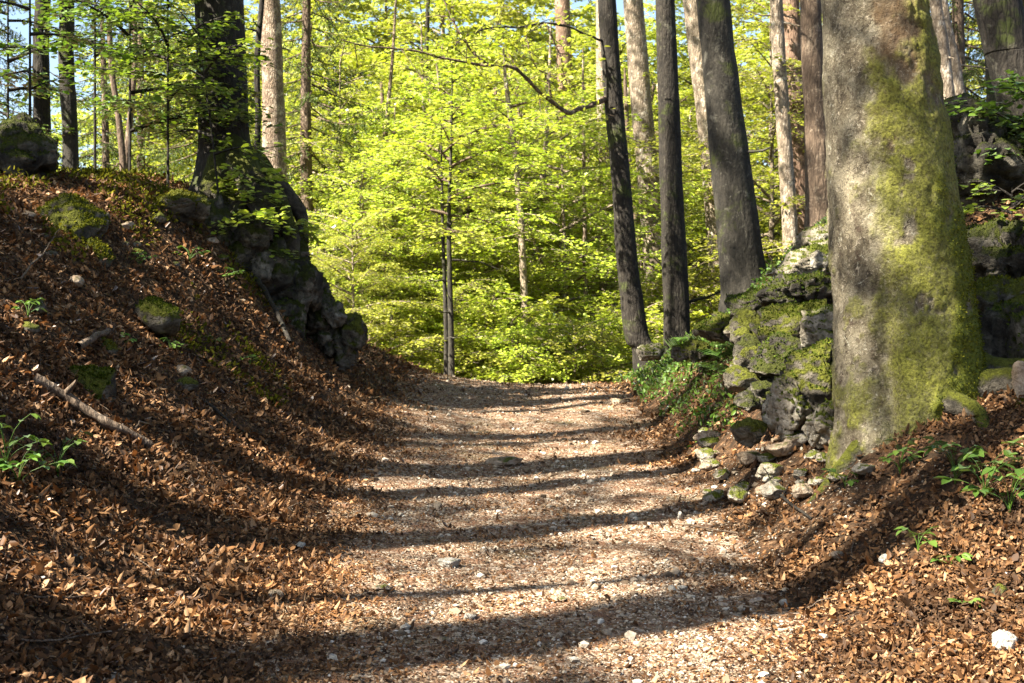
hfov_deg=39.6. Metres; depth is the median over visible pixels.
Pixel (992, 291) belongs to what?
boulder
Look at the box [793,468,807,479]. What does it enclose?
stone
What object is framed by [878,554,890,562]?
stone
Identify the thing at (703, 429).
stone
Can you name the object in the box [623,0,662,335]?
pale tree
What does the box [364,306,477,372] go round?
shrub
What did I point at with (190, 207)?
outcrop rock
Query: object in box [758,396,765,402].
broken rock
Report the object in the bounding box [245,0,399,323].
tree
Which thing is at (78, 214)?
boulder
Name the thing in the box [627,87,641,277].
thin tree
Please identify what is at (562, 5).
red tree
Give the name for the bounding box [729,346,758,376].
broken rock
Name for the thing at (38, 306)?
stone
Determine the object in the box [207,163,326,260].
young beech
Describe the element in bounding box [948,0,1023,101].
spruce tree
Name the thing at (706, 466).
stone
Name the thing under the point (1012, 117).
shrub
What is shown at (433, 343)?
shrub
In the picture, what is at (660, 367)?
ground cover
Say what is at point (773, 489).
stone
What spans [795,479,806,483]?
stone
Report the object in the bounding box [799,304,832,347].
boulder
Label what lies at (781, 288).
boulder
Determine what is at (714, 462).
stone
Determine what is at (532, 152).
thin tree
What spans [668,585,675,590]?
stone
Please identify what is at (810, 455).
stone
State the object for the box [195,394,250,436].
fallen branch
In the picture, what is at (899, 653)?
twig
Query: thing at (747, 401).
broken rock
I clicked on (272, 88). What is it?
pale tree
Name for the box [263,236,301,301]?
outcrop rock
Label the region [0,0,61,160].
spruce tree
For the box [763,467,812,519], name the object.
twig
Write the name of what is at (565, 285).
young beech
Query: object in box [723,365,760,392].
broken rock
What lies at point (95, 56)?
young beech
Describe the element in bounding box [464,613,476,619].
stone
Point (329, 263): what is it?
young beech
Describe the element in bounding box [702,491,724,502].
stone
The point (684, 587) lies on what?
stone
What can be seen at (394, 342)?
shrub
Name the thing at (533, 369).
shrub
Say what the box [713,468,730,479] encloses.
stone
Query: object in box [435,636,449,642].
stone
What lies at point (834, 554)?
stone
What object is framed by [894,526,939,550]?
seedling
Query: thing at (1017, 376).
boulder
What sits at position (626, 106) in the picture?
thin tree
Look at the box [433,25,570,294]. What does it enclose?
thin tree
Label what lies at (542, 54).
beech tree
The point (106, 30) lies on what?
young beech
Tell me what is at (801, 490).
stone
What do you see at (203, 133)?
young beech
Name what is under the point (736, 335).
broken rock
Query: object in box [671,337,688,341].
fern
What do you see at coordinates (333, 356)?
outcrop rock
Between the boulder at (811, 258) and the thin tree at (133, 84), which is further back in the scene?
the thin tree at (133, 84)
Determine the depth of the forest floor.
9.27 m
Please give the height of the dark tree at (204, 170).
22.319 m
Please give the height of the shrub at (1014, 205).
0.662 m
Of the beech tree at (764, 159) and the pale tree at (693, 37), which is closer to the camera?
the pale tree at (693, 37)
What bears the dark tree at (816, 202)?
on the forest floor
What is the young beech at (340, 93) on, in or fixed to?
on the forest floor
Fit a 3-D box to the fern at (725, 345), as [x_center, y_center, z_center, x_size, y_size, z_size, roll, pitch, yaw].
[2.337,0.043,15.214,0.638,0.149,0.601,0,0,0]
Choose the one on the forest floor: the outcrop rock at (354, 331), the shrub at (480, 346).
the shrub at (480, 346)
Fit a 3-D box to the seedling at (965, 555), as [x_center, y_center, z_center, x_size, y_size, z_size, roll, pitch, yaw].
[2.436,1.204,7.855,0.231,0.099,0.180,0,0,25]
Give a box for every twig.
[0,623,149,641]
[10,586,92,598]
[19,228,59,279]
[131,554,188,594]
[628,520,737,532]
[740,522,783,547]
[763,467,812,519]
[805,587,854,608]
[827,612,861,628]
[834,580,894,601]
[857,645,937,660]
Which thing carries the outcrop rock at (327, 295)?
on the forest floor
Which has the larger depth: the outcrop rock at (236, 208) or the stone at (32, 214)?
the outcrop rock at (236, 208)
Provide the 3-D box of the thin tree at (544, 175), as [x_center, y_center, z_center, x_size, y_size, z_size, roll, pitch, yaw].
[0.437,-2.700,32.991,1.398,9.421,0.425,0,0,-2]
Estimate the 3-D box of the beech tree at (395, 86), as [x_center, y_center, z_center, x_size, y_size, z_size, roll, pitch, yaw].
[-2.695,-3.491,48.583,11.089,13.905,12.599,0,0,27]
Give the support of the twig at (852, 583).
on the fallen leaves
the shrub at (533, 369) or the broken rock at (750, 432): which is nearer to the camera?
the broken rock at (750, 432)
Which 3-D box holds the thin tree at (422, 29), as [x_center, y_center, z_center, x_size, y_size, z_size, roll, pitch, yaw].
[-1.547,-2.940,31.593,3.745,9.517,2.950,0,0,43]
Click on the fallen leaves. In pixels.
(184, 614)
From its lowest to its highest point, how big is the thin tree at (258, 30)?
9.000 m
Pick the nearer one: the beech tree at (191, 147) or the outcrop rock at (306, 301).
the outcrop rock at (306, 301)
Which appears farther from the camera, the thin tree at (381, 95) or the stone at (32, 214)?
the thin tree at (381, 95)
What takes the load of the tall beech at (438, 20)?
on the forest floor
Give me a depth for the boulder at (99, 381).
9.82 m
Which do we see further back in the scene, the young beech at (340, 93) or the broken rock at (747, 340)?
the young beech at (340, 93)
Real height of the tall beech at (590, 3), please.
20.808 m
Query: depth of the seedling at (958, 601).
7.41 m
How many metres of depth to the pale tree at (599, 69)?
35.88 m
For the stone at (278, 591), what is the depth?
7.76 m
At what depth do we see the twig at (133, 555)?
7.55 m
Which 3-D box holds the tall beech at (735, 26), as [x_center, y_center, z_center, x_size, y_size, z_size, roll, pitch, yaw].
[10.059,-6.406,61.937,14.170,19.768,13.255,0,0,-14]
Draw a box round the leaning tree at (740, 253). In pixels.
[696,0,770,312]
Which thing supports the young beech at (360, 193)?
on the forest floor
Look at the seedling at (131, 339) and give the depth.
11.36 m
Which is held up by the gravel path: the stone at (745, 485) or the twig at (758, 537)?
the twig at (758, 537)
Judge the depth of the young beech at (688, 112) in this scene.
41.51 m
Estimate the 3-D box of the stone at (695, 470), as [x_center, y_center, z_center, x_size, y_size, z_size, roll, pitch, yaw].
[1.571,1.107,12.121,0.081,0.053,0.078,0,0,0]
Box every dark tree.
[188,0,308,255]
[655,0,719,354]
[800,0,827,229]
[972,0,1023,115]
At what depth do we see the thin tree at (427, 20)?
43.94 m
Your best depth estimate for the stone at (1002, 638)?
6.71 m
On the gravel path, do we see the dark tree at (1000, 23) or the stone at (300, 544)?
the stone at (300, 544)
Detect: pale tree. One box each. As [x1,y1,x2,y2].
[261,0,289,179]
[596,0,616,361]
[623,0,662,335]
[683,0,719,315]
[743,0,799,252]
[929,0,954,98]
[942,0,987,94]
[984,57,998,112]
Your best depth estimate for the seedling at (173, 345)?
12.01 m
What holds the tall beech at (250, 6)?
on the forest floor
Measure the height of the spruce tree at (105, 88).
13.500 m
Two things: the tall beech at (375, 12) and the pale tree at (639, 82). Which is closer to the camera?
the pale tree at (639, 82)
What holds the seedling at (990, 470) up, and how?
on the forest floor
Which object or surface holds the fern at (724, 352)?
on the forest floor
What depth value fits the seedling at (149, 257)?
13.36 m
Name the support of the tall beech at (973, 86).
on the forest floor
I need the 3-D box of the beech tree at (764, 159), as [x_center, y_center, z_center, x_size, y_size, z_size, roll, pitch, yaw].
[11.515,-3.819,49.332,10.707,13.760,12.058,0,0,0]
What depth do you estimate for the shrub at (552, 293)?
28.74 m
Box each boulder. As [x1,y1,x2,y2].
[0,111,59,176]
[33,192,110,245]
[69,364,116,401]
[86,237,115,267]
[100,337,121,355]
[134,295,180,335]
[636,342,664,360]
[670,338,715,362]
[690,310,731,342]
[724,287,761,317]
[749,331,805,377]
[756,269,832,306]
[757,298,828,343]
[761,376,812,438]
[765,242,830,276]
[778,337,832,412]
[790,222,827,250]
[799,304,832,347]
[801,398,833,448]
[944,92,1023,213]
[967,217,1023,281]
[974,274,1023,322]
[980,301,1023,357]
[1011,361,1023,397]
[1015,398,1023,407]
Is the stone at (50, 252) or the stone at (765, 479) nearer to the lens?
the stone at (765, 479)
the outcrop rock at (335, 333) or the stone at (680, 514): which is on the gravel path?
the stone at (680, 514)
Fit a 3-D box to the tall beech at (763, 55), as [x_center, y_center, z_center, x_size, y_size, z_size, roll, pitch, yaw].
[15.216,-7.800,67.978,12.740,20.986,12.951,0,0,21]
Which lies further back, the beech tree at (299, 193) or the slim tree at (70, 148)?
the beech tree at (299, 193)
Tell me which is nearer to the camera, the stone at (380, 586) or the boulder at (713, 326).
the stone at (380, 586)
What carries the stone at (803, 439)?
on the forest floor
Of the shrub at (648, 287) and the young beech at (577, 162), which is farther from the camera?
the young beech at (577, 162)
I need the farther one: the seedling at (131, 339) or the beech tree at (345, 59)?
the beech tree at (345, 59)
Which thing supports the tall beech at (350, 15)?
on the forest floor
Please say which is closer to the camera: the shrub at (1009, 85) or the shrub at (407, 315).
the shrub at (1009, 85)
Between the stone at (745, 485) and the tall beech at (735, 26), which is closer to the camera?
the stone at (745, 485)
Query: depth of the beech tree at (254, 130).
49.46 m
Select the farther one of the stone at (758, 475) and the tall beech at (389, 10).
the tall beech at (389, 10)
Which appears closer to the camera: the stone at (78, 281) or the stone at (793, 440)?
the stone at (793, 440)
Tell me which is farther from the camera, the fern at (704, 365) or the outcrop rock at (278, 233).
the outcrop rock at (278, 233)
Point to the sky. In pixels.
(24, 29)
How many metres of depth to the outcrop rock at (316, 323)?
16.66 m
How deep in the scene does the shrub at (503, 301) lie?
26.90 m
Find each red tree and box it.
[555,0,578,243]
[772,0,804,232]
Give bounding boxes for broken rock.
[723,309,760,337]
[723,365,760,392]
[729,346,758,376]
[730,326,756,344]
[730,417,767,448]
[733,334,759,356]
[733,390,759,412]
[746,380,771,409]
[749,322,760,334]
[757,303,773,316]
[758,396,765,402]
[760,376,773,381]
[777,425,803,441]
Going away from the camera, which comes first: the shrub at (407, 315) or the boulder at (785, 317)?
the boulder at (785, 317)
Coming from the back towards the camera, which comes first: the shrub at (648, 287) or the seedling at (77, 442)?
the shrub at (648, 287)
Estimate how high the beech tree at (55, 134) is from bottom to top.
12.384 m
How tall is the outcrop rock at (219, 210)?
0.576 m
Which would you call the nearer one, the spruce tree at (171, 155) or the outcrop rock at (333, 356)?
the outcrop rock at (333, 356)
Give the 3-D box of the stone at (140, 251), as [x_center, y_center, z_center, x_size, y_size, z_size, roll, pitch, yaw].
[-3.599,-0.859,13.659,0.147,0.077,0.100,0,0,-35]
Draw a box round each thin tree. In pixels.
[106,4,126,170]
[125,2,137,168]
[245,0,264,149]
[331,49,577,375]
[355,0,396,299]
[359,37,561,292]
[362,0,509,298]
[370,100,536,374]
[379,81,395,228]
[411,29,603,363]
[424,0,429,261]
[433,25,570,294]
[451,87,566,277]
[485,88,582,259]
[508,21,558,327]
[567,63,703,218]
[571,48,606,310]
[573,77,704,299]
[623,68,641,269]
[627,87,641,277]
[631,76,703,222]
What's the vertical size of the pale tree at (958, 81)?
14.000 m
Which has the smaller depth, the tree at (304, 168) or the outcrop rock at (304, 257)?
the outcrop rock at (304, 257)
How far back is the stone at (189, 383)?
11.29 m
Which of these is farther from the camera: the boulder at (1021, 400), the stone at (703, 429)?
the stone at (703, 429)
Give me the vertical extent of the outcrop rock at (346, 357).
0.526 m
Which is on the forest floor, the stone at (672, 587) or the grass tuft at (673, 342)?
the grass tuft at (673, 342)
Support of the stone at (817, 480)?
on the forest floor
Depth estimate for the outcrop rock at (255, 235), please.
15.81 m
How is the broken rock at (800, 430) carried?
on the forest floor
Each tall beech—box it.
[56,0,192,170]
[110,0,261,183]
[150,0,380,180]
[245,0,459,157]
[248,0,489,144]
[284,0,425,137]
[332,0,598,192]
[364,0,648,274]
[384,2,509,98]
[468,0,587,145]
[480,0,705,263]
[514,0,695,325]
[624,0,760,163]
[678,0,773,243]
[743,1,774,165]
[948,0,985,101]
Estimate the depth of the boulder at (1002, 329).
10.01 m
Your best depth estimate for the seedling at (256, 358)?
13.46 m
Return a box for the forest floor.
[0,176,1023,682]
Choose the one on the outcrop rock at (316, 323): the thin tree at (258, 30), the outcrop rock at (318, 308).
the outcrop rock at (318, 308)
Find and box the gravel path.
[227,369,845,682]
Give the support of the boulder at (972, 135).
on the forest floor
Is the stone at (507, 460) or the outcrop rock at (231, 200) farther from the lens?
the outcrop rock at (231, 200)
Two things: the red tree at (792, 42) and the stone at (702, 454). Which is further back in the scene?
the red tree at (792, 42)
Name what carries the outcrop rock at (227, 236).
on the outcrop rock at (244, 255)
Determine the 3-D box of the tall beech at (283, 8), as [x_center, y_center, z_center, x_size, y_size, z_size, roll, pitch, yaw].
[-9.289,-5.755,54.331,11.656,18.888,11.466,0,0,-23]
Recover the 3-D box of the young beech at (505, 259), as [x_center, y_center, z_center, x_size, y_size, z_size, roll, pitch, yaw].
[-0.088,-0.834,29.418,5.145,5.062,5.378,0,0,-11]
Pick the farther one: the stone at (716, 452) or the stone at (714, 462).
the stone at (716, 452)
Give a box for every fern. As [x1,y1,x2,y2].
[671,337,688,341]
[695,362,721,371]
[697,348,732,359]
[705,340,733,348]
[707,366,727,372]
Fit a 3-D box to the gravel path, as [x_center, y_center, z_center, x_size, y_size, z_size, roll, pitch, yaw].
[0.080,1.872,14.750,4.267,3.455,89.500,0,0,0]
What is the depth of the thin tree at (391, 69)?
30.52 m
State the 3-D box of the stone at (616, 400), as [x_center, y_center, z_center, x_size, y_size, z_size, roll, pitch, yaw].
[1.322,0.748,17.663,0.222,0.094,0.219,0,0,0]
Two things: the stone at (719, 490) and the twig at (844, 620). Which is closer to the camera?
the twig at (844, 620)
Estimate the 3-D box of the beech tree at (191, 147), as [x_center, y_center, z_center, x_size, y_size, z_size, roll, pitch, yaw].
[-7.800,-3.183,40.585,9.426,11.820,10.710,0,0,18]
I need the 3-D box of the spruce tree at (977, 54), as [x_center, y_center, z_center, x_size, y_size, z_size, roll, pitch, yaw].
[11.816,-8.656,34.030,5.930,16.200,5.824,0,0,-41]
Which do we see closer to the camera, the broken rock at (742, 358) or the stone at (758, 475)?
the stone at (758, 475)
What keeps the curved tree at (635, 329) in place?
on the forest floor
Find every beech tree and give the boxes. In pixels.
[51,32,251,183]
[51,112,145,170]
[100,23,324,261]
[183,15,458,291]
[189,80,334,291]
[192,104,400,256]
[318,27,528,296]
[366,28,619,306]
[483,31,639,308]
[498,14,779,332]
[588,14,781,319]
[679,0,799,301]
[744,64,782,257]
[807,0,1023,503]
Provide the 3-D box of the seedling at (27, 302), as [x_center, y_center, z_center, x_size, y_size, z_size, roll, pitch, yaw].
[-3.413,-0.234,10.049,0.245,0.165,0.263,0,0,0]
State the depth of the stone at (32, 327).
9.88 m
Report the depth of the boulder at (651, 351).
19.55 m
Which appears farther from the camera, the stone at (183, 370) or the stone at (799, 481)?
the stone at (183, 370)
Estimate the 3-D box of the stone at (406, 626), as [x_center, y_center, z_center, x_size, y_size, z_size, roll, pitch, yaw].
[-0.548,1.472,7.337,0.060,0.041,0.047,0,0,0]
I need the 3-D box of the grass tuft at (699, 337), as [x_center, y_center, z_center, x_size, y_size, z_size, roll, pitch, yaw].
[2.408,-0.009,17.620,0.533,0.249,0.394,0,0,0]
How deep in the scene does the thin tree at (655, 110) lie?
35.46 m
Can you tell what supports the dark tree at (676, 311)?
on the forest floor
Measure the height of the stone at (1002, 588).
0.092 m
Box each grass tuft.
[662,335,684,347]
[684,332,704,340]
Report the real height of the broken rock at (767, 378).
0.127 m
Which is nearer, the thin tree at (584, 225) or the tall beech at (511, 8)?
the thin tree at (584, 225)
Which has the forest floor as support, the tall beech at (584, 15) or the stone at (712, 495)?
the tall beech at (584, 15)
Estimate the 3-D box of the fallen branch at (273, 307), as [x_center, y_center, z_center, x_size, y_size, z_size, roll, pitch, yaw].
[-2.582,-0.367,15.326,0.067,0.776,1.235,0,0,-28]
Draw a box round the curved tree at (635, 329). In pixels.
[341,0,663,372]
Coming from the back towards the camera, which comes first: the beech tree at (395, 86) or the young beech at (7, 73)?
the beech tree at (395, 86)
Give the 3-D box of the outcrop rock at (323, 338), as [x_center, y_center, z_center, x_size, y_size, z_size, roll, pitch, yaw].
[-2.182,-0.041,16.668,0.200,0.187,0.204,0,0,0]
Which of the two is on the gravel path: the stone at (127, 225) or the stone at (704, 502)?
the stone at (704, 502)
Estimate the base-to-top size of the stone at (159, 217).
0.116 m
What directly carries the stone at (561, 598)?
on the gravel path
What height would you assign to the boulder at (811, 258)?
0.476 m
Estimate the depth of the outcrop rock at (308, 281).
16.20 m
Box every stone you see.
[22,321,39,334]
[23,211,35,216]
[26,299,45,313]
[45,250,57,256]
[69,275,84,287]
[120,221,135,229]
[131,248,143,253]
[133,241,141,247]
[153,212,165,222]
[175,376,198,390]
[176,364,191,376]
[206,237,218,243]
[217,254,228,260]
[269,589,284,599]
[295,542,306,548]
[371,583,391,589]
[400,623,410,629]
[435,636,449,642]
[437,557,460,567]
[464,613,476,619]
[485,456,522,465]
[551,596,567,601]
[610,398,626,404]
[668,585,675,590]
[677,511,682,518]
[677,585,687,590]
[692,468,700,472]
[693,430,719,440]
[695,448,713,462]
[696,437,718,448]
[698,427,708,431]
[699,462,714,470]
[699,500,708,505]
[702,489,711,494]
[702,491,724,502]
[704,458,718,467]
[713,450,719,456]
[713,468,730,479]
[713,489,724,493]
[727,486,747,503]
[735,450,760,464]
[735,481,750,491]
[755,472,765,479]
[755,486,762,496]
[757,452,776,462]
[757,462,783,476]
[760,480,788,499]
[762,475,773,482]
[765,441,797,456]
[771,477,782,482]
[779,599,787,604]
[782,430,800,440]
[784,437,801,446]
[791,483,813,498]
[793,433,808,444]
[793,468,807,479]
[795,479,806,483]
[804,450,818,460]
[808,479,815,486]
[812,476,824,485]
[815,452,825,462]
[826,473,839,481]
[829,551,842,558]
[838,474,846,479]
[851,462,874,474]
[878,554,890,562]
[992,583,1007,596]
[992,629,1017,650]
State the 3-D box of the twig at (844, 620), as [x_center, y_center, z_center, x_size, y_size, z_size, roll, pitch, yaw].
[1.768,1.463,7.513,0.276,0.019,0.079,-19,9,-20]
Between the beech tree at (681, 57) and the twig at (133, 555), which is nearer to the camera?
the twig at (133, 555)
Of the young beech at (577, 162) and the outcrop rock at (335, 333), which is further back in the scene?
the young beech at (577, 162)
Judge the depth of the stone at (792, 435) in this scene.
10.84 m
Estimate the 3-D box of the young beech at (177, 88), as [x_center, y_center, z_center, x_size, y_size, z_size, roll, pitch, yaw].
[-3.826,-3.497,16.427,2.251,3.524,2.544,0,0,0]
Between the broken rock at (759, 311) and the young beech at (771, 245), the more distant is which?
the young beech at (771, 245)
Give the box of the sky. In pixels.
[0,0,985,173]
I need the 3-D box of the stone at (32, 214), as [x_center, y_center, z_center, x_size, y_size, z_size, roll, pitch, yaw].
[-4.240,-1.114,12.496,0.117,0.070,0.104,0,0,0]
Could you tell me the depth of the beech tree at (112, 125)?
45.43 m
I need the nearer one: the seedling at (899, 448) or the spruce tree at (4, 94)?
the seedling at (899, 448)
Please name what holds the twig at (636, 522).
on the gravel path
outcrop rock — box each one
[154,188,210,226]
[200,177,249,211]
[202,193,231,235]
[217,225,232,247]
[228,212,240,230]
[228,233,253,274]
[229,221,237,232]
[231,204,243,218]
[233,217,271,255]
[249,205,281,237]
[250,248,273,282]
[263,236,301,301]
[273,297,306,341]
[291,263,323,308]
[293,272,314,313]
[294,232,310,267]
[305,277,334,329]
[306,309,329,333]
[309,296,323,311]
[317,331,333,345]
[320,301,347,328]
[321,351,335,362]
[324,341,333,356]
[329,325,342,353]
[334,330,358,372]
[341,312,367,349]
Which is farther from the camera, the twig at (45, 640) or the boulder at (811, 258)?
the boulder at (811, 258)
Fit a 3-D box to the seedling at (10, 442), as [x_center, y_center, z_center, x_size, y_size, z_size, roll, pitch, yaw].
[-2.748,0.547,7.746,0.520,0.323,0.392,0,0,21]
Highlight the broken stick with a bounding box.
[73,328,110,350]
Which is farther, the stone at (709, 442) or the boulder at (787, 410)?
the stone at (709, 442)
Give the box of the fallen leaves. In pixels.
[0,168,1023,682]
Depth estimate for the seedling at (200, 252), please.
14.29 m
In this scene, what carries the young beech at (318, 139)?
on the forest floor
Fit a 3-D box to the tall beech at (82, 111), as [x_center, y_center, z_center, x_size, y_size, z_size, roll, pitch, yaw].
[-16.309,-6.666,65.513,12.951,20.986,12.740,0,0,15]
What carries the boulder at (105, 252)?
on the forest floor
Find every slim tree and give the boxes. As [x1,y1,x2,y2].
[23,0,50,134]
[49,1,78,169]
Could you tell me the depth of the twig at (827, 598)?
7.86 m
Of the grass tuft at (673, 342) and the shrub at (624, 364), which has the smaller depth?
the grass tuft at (673, 342)
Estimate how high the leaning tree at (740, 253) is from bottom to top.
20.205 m
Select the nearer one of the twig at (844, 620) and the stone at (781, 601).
the twig at (844, 620)
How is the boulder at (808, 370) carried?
on the forest floor
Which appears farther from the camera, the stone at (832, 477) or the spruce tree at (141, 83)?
the spruce tree at (141, 83)
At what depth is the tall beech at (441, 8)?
50.89 m
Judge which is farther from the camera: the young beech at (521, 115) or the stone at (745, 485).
the young beech at (521, 115)
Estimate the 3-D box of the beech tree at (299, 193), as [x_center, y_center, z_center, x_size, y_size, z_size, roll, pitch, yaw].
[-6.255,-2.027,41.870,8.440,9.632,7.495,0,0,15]
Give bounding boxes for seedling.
[0,413,51,461]
[0,448,68,482]
[11,297,46,317]
[26,431,93,476]
[119,332,136,342]
[125,252,156,263]
[159,337,184,348]
[173,245,209,261]
[218,267,244,280]
[240,354,259,363]
[819,468,859,486]
[878,438,924,473]
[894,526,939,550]
[921,436,998,483]
[930,552,973,564]
[934,437,1023,497]
[948,598,984,606]
[961,466,1023,511]
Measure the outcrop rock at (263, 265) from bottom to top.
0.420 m
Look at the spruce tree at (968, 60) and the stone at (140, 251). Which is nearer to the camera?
the stone at (140, 251)
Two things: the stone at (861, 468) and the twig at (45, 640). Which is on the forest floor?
the stone at (861, 468)
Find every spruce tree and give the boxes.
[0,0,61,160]
[51,0,160,170]
[83,0,197,182]
[135,0,261,184]
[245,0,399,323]
[930,13,983,99]
[948,0,1023,100]
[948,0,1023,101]
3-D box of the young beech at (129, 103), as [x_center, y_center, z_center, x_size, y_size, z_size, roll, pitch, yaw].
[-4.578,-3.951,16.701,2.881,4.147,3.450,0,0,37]
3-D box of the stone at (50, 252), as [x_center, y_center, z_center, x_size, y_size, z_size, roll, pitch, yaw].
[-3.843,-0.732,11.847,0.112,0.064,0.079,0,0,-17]
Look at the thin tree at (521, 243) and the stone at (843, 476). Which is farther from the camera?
the thin tree at (521, 243)
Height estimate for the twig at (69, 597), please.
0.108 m
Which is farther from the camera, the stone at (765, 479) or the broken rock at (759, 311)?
the broken rock at (759, 311)
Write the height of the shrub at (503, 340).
1.924 m
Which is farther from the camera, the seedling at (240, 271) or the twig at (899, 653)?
the seedling at (240, 271)
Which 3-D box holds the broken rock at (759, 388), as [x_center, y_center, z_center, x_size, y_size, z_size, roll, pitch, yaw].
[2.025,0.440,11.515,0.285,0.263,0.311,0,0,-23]
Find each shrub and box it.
[336,280,492,362]
[355,300,503,375]
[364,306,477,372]
[393,277,537,382]
[398,326,511,380]
[413,322,573,382]
[422,289,515,383]
[433,301,585,383]
[455,316,626,383]
[455,316,632,383]
[460,290,632,382]
[482,314,627,383]
[504,304,650,382]
[552,291,707,381]
[619,264,719,338]
[944,69,1023,152]
[955,107,1023,181]
[958,179,1023,221]
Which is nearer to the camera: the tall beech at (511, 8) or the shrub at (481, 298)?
the shrub at (481, 298)
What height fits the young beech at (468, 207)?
8.221 m
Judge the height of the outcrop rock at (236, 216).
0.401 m
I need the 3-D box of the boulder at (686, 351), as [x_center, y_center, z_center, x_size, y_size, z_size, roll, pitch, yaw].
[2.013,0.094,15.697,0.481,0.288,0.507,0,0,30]
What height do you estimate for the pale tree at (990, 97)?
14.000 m
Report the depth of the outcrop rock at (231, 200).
16.36 m
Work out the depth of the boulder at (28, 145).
13.93 m
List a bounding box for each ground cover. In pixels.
[0,163,291,406]
[611,214,826,446]
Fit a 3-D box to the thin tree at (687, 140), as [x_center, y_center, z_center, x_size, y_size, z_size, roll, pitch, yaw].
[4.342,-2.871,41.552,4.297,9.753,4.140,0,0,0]
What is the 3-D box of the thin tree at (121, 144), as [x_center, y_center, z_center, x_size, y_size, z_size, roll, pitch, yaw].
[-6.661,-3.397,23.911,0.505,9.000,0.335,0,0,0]
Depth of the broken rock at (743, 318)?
12.27 m
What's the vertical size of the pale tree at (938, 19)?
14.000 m
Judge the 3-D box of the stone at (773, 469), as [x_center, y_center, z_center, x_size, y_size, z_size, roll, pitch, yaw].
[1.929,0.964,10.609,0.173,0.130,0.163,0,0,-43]
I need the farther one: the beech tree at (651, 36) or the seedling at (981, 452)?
the beech tree at (651, 36)
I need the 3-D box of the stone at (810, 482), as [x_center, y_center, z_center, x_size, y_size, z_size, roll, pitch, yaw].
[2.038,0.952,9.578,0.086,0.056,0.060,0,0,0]
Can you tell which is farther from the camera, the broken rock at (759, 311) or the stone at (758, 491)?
the broken rock at (759, 311)
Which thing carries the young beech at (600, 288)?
on the forest floor
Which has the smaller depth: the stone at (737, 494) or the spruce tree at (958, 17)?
the stone at (737, 494)
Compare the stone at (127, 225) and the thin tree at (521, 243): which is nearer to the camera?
the stone at (127, 225)
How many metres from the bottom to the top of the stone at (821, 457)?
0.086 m
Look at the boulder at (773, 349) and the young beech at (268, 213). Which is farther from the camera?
the young beech at (268, 213)
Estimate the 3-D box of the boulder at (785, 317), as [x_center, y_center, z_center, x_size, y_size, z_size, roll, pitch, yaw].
[2.438,-0.063,12.060,0.781,0.626,0.760,0,0,0]
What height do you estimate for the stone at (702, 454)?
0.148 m
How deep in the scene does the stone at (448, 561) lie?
8.71 m
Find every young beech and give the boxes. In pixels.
[0,0,130,115]
[0,0,158,142]
[16,0,282,172]
[39,0,194,168]
[97,0,273,186]
[138,0,297,195]
[194,29,494,310]
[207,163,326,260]
[249,89,435,296]
[288,83,542,382]
[295,142,497,373]
[299,61,597,306]
[308,199,466,372]
[311,192,502,348]
[320,68,613,382]
[352,61,699,380]
[368,197,543,346]
[388,94,706,382]
[420,179,600,350]
[421,71,717,382]
[446,123,708,370]
[528,0,804,301]
[538,106,781,314]
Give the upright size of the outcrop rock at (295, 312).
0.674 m
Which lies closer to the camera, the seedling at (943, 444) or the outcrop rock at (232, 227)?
the seedling at (943, 444)
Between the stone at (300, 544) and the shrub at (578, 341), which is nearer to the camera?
the stone at (300, 544)
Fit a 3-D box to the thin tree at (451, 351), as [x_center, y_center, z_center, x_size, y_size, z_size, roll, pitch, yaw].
[-1.071,-1.888,24.340,5.259,5.996,2.715,0,0,35]
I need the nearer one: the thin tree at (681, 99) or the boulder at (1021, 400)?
the boulder at (1021, 400)
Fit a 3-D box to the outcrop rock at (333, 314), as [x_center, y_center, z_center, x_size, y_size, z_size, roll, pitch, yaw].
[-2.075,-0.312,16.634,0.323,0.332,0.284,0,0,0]
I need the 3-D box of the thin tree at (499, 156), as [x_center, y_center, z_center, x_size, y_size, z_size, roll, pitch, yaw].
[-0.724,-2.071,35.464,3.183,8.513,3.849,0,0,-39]
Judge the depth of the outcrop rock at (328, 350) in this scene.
16.62 m
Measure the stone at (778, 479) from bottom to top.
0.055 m
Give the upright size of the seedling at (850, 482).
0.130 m
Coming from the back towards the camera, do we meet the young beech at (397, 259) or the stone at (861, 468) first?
the young beech at (397, 259)
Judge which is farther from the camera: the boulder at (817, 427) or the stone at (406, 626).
the boulder at (817, 427)
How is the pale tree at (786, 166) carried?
on the forest floor
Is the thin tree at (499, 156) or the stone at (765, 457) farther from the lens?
the thin tree at (499, 156)
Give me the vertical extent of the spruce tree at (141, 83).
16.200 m
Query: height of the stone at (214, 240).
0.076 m
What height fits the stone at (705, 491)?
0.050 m
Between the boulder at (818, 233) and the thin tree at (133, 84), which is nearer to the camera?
the boulder at (818, 233)
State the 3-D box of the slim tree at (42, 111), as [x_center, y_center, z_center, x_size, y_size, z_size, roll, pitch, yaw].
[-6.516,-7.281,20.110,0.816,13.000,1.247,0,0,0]
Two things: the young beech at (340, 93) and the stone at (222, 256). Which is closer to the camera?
the stone at (222, 256)
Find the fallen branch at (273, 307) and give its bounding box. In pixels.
[252,274,291,342]
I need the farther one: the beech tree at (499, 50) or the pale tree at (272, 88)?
the beech tree at (499, 50)
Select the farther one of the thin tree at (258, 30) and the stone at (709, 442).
the thin tree at (258, 30)
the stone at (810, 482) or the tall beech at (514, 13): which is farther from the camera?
the tall beech at (514, 13)
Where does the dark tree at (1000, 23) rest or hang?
on the forest floor
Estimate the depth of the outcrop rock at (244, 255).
15.81 m
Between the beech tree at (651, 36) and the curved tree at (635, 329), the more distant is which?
the beech tree at (651, 36)
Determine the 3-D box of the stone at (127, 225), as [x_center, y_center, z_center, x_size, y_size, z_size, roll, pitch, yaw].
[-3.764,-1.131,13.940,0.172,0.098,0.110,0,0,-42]

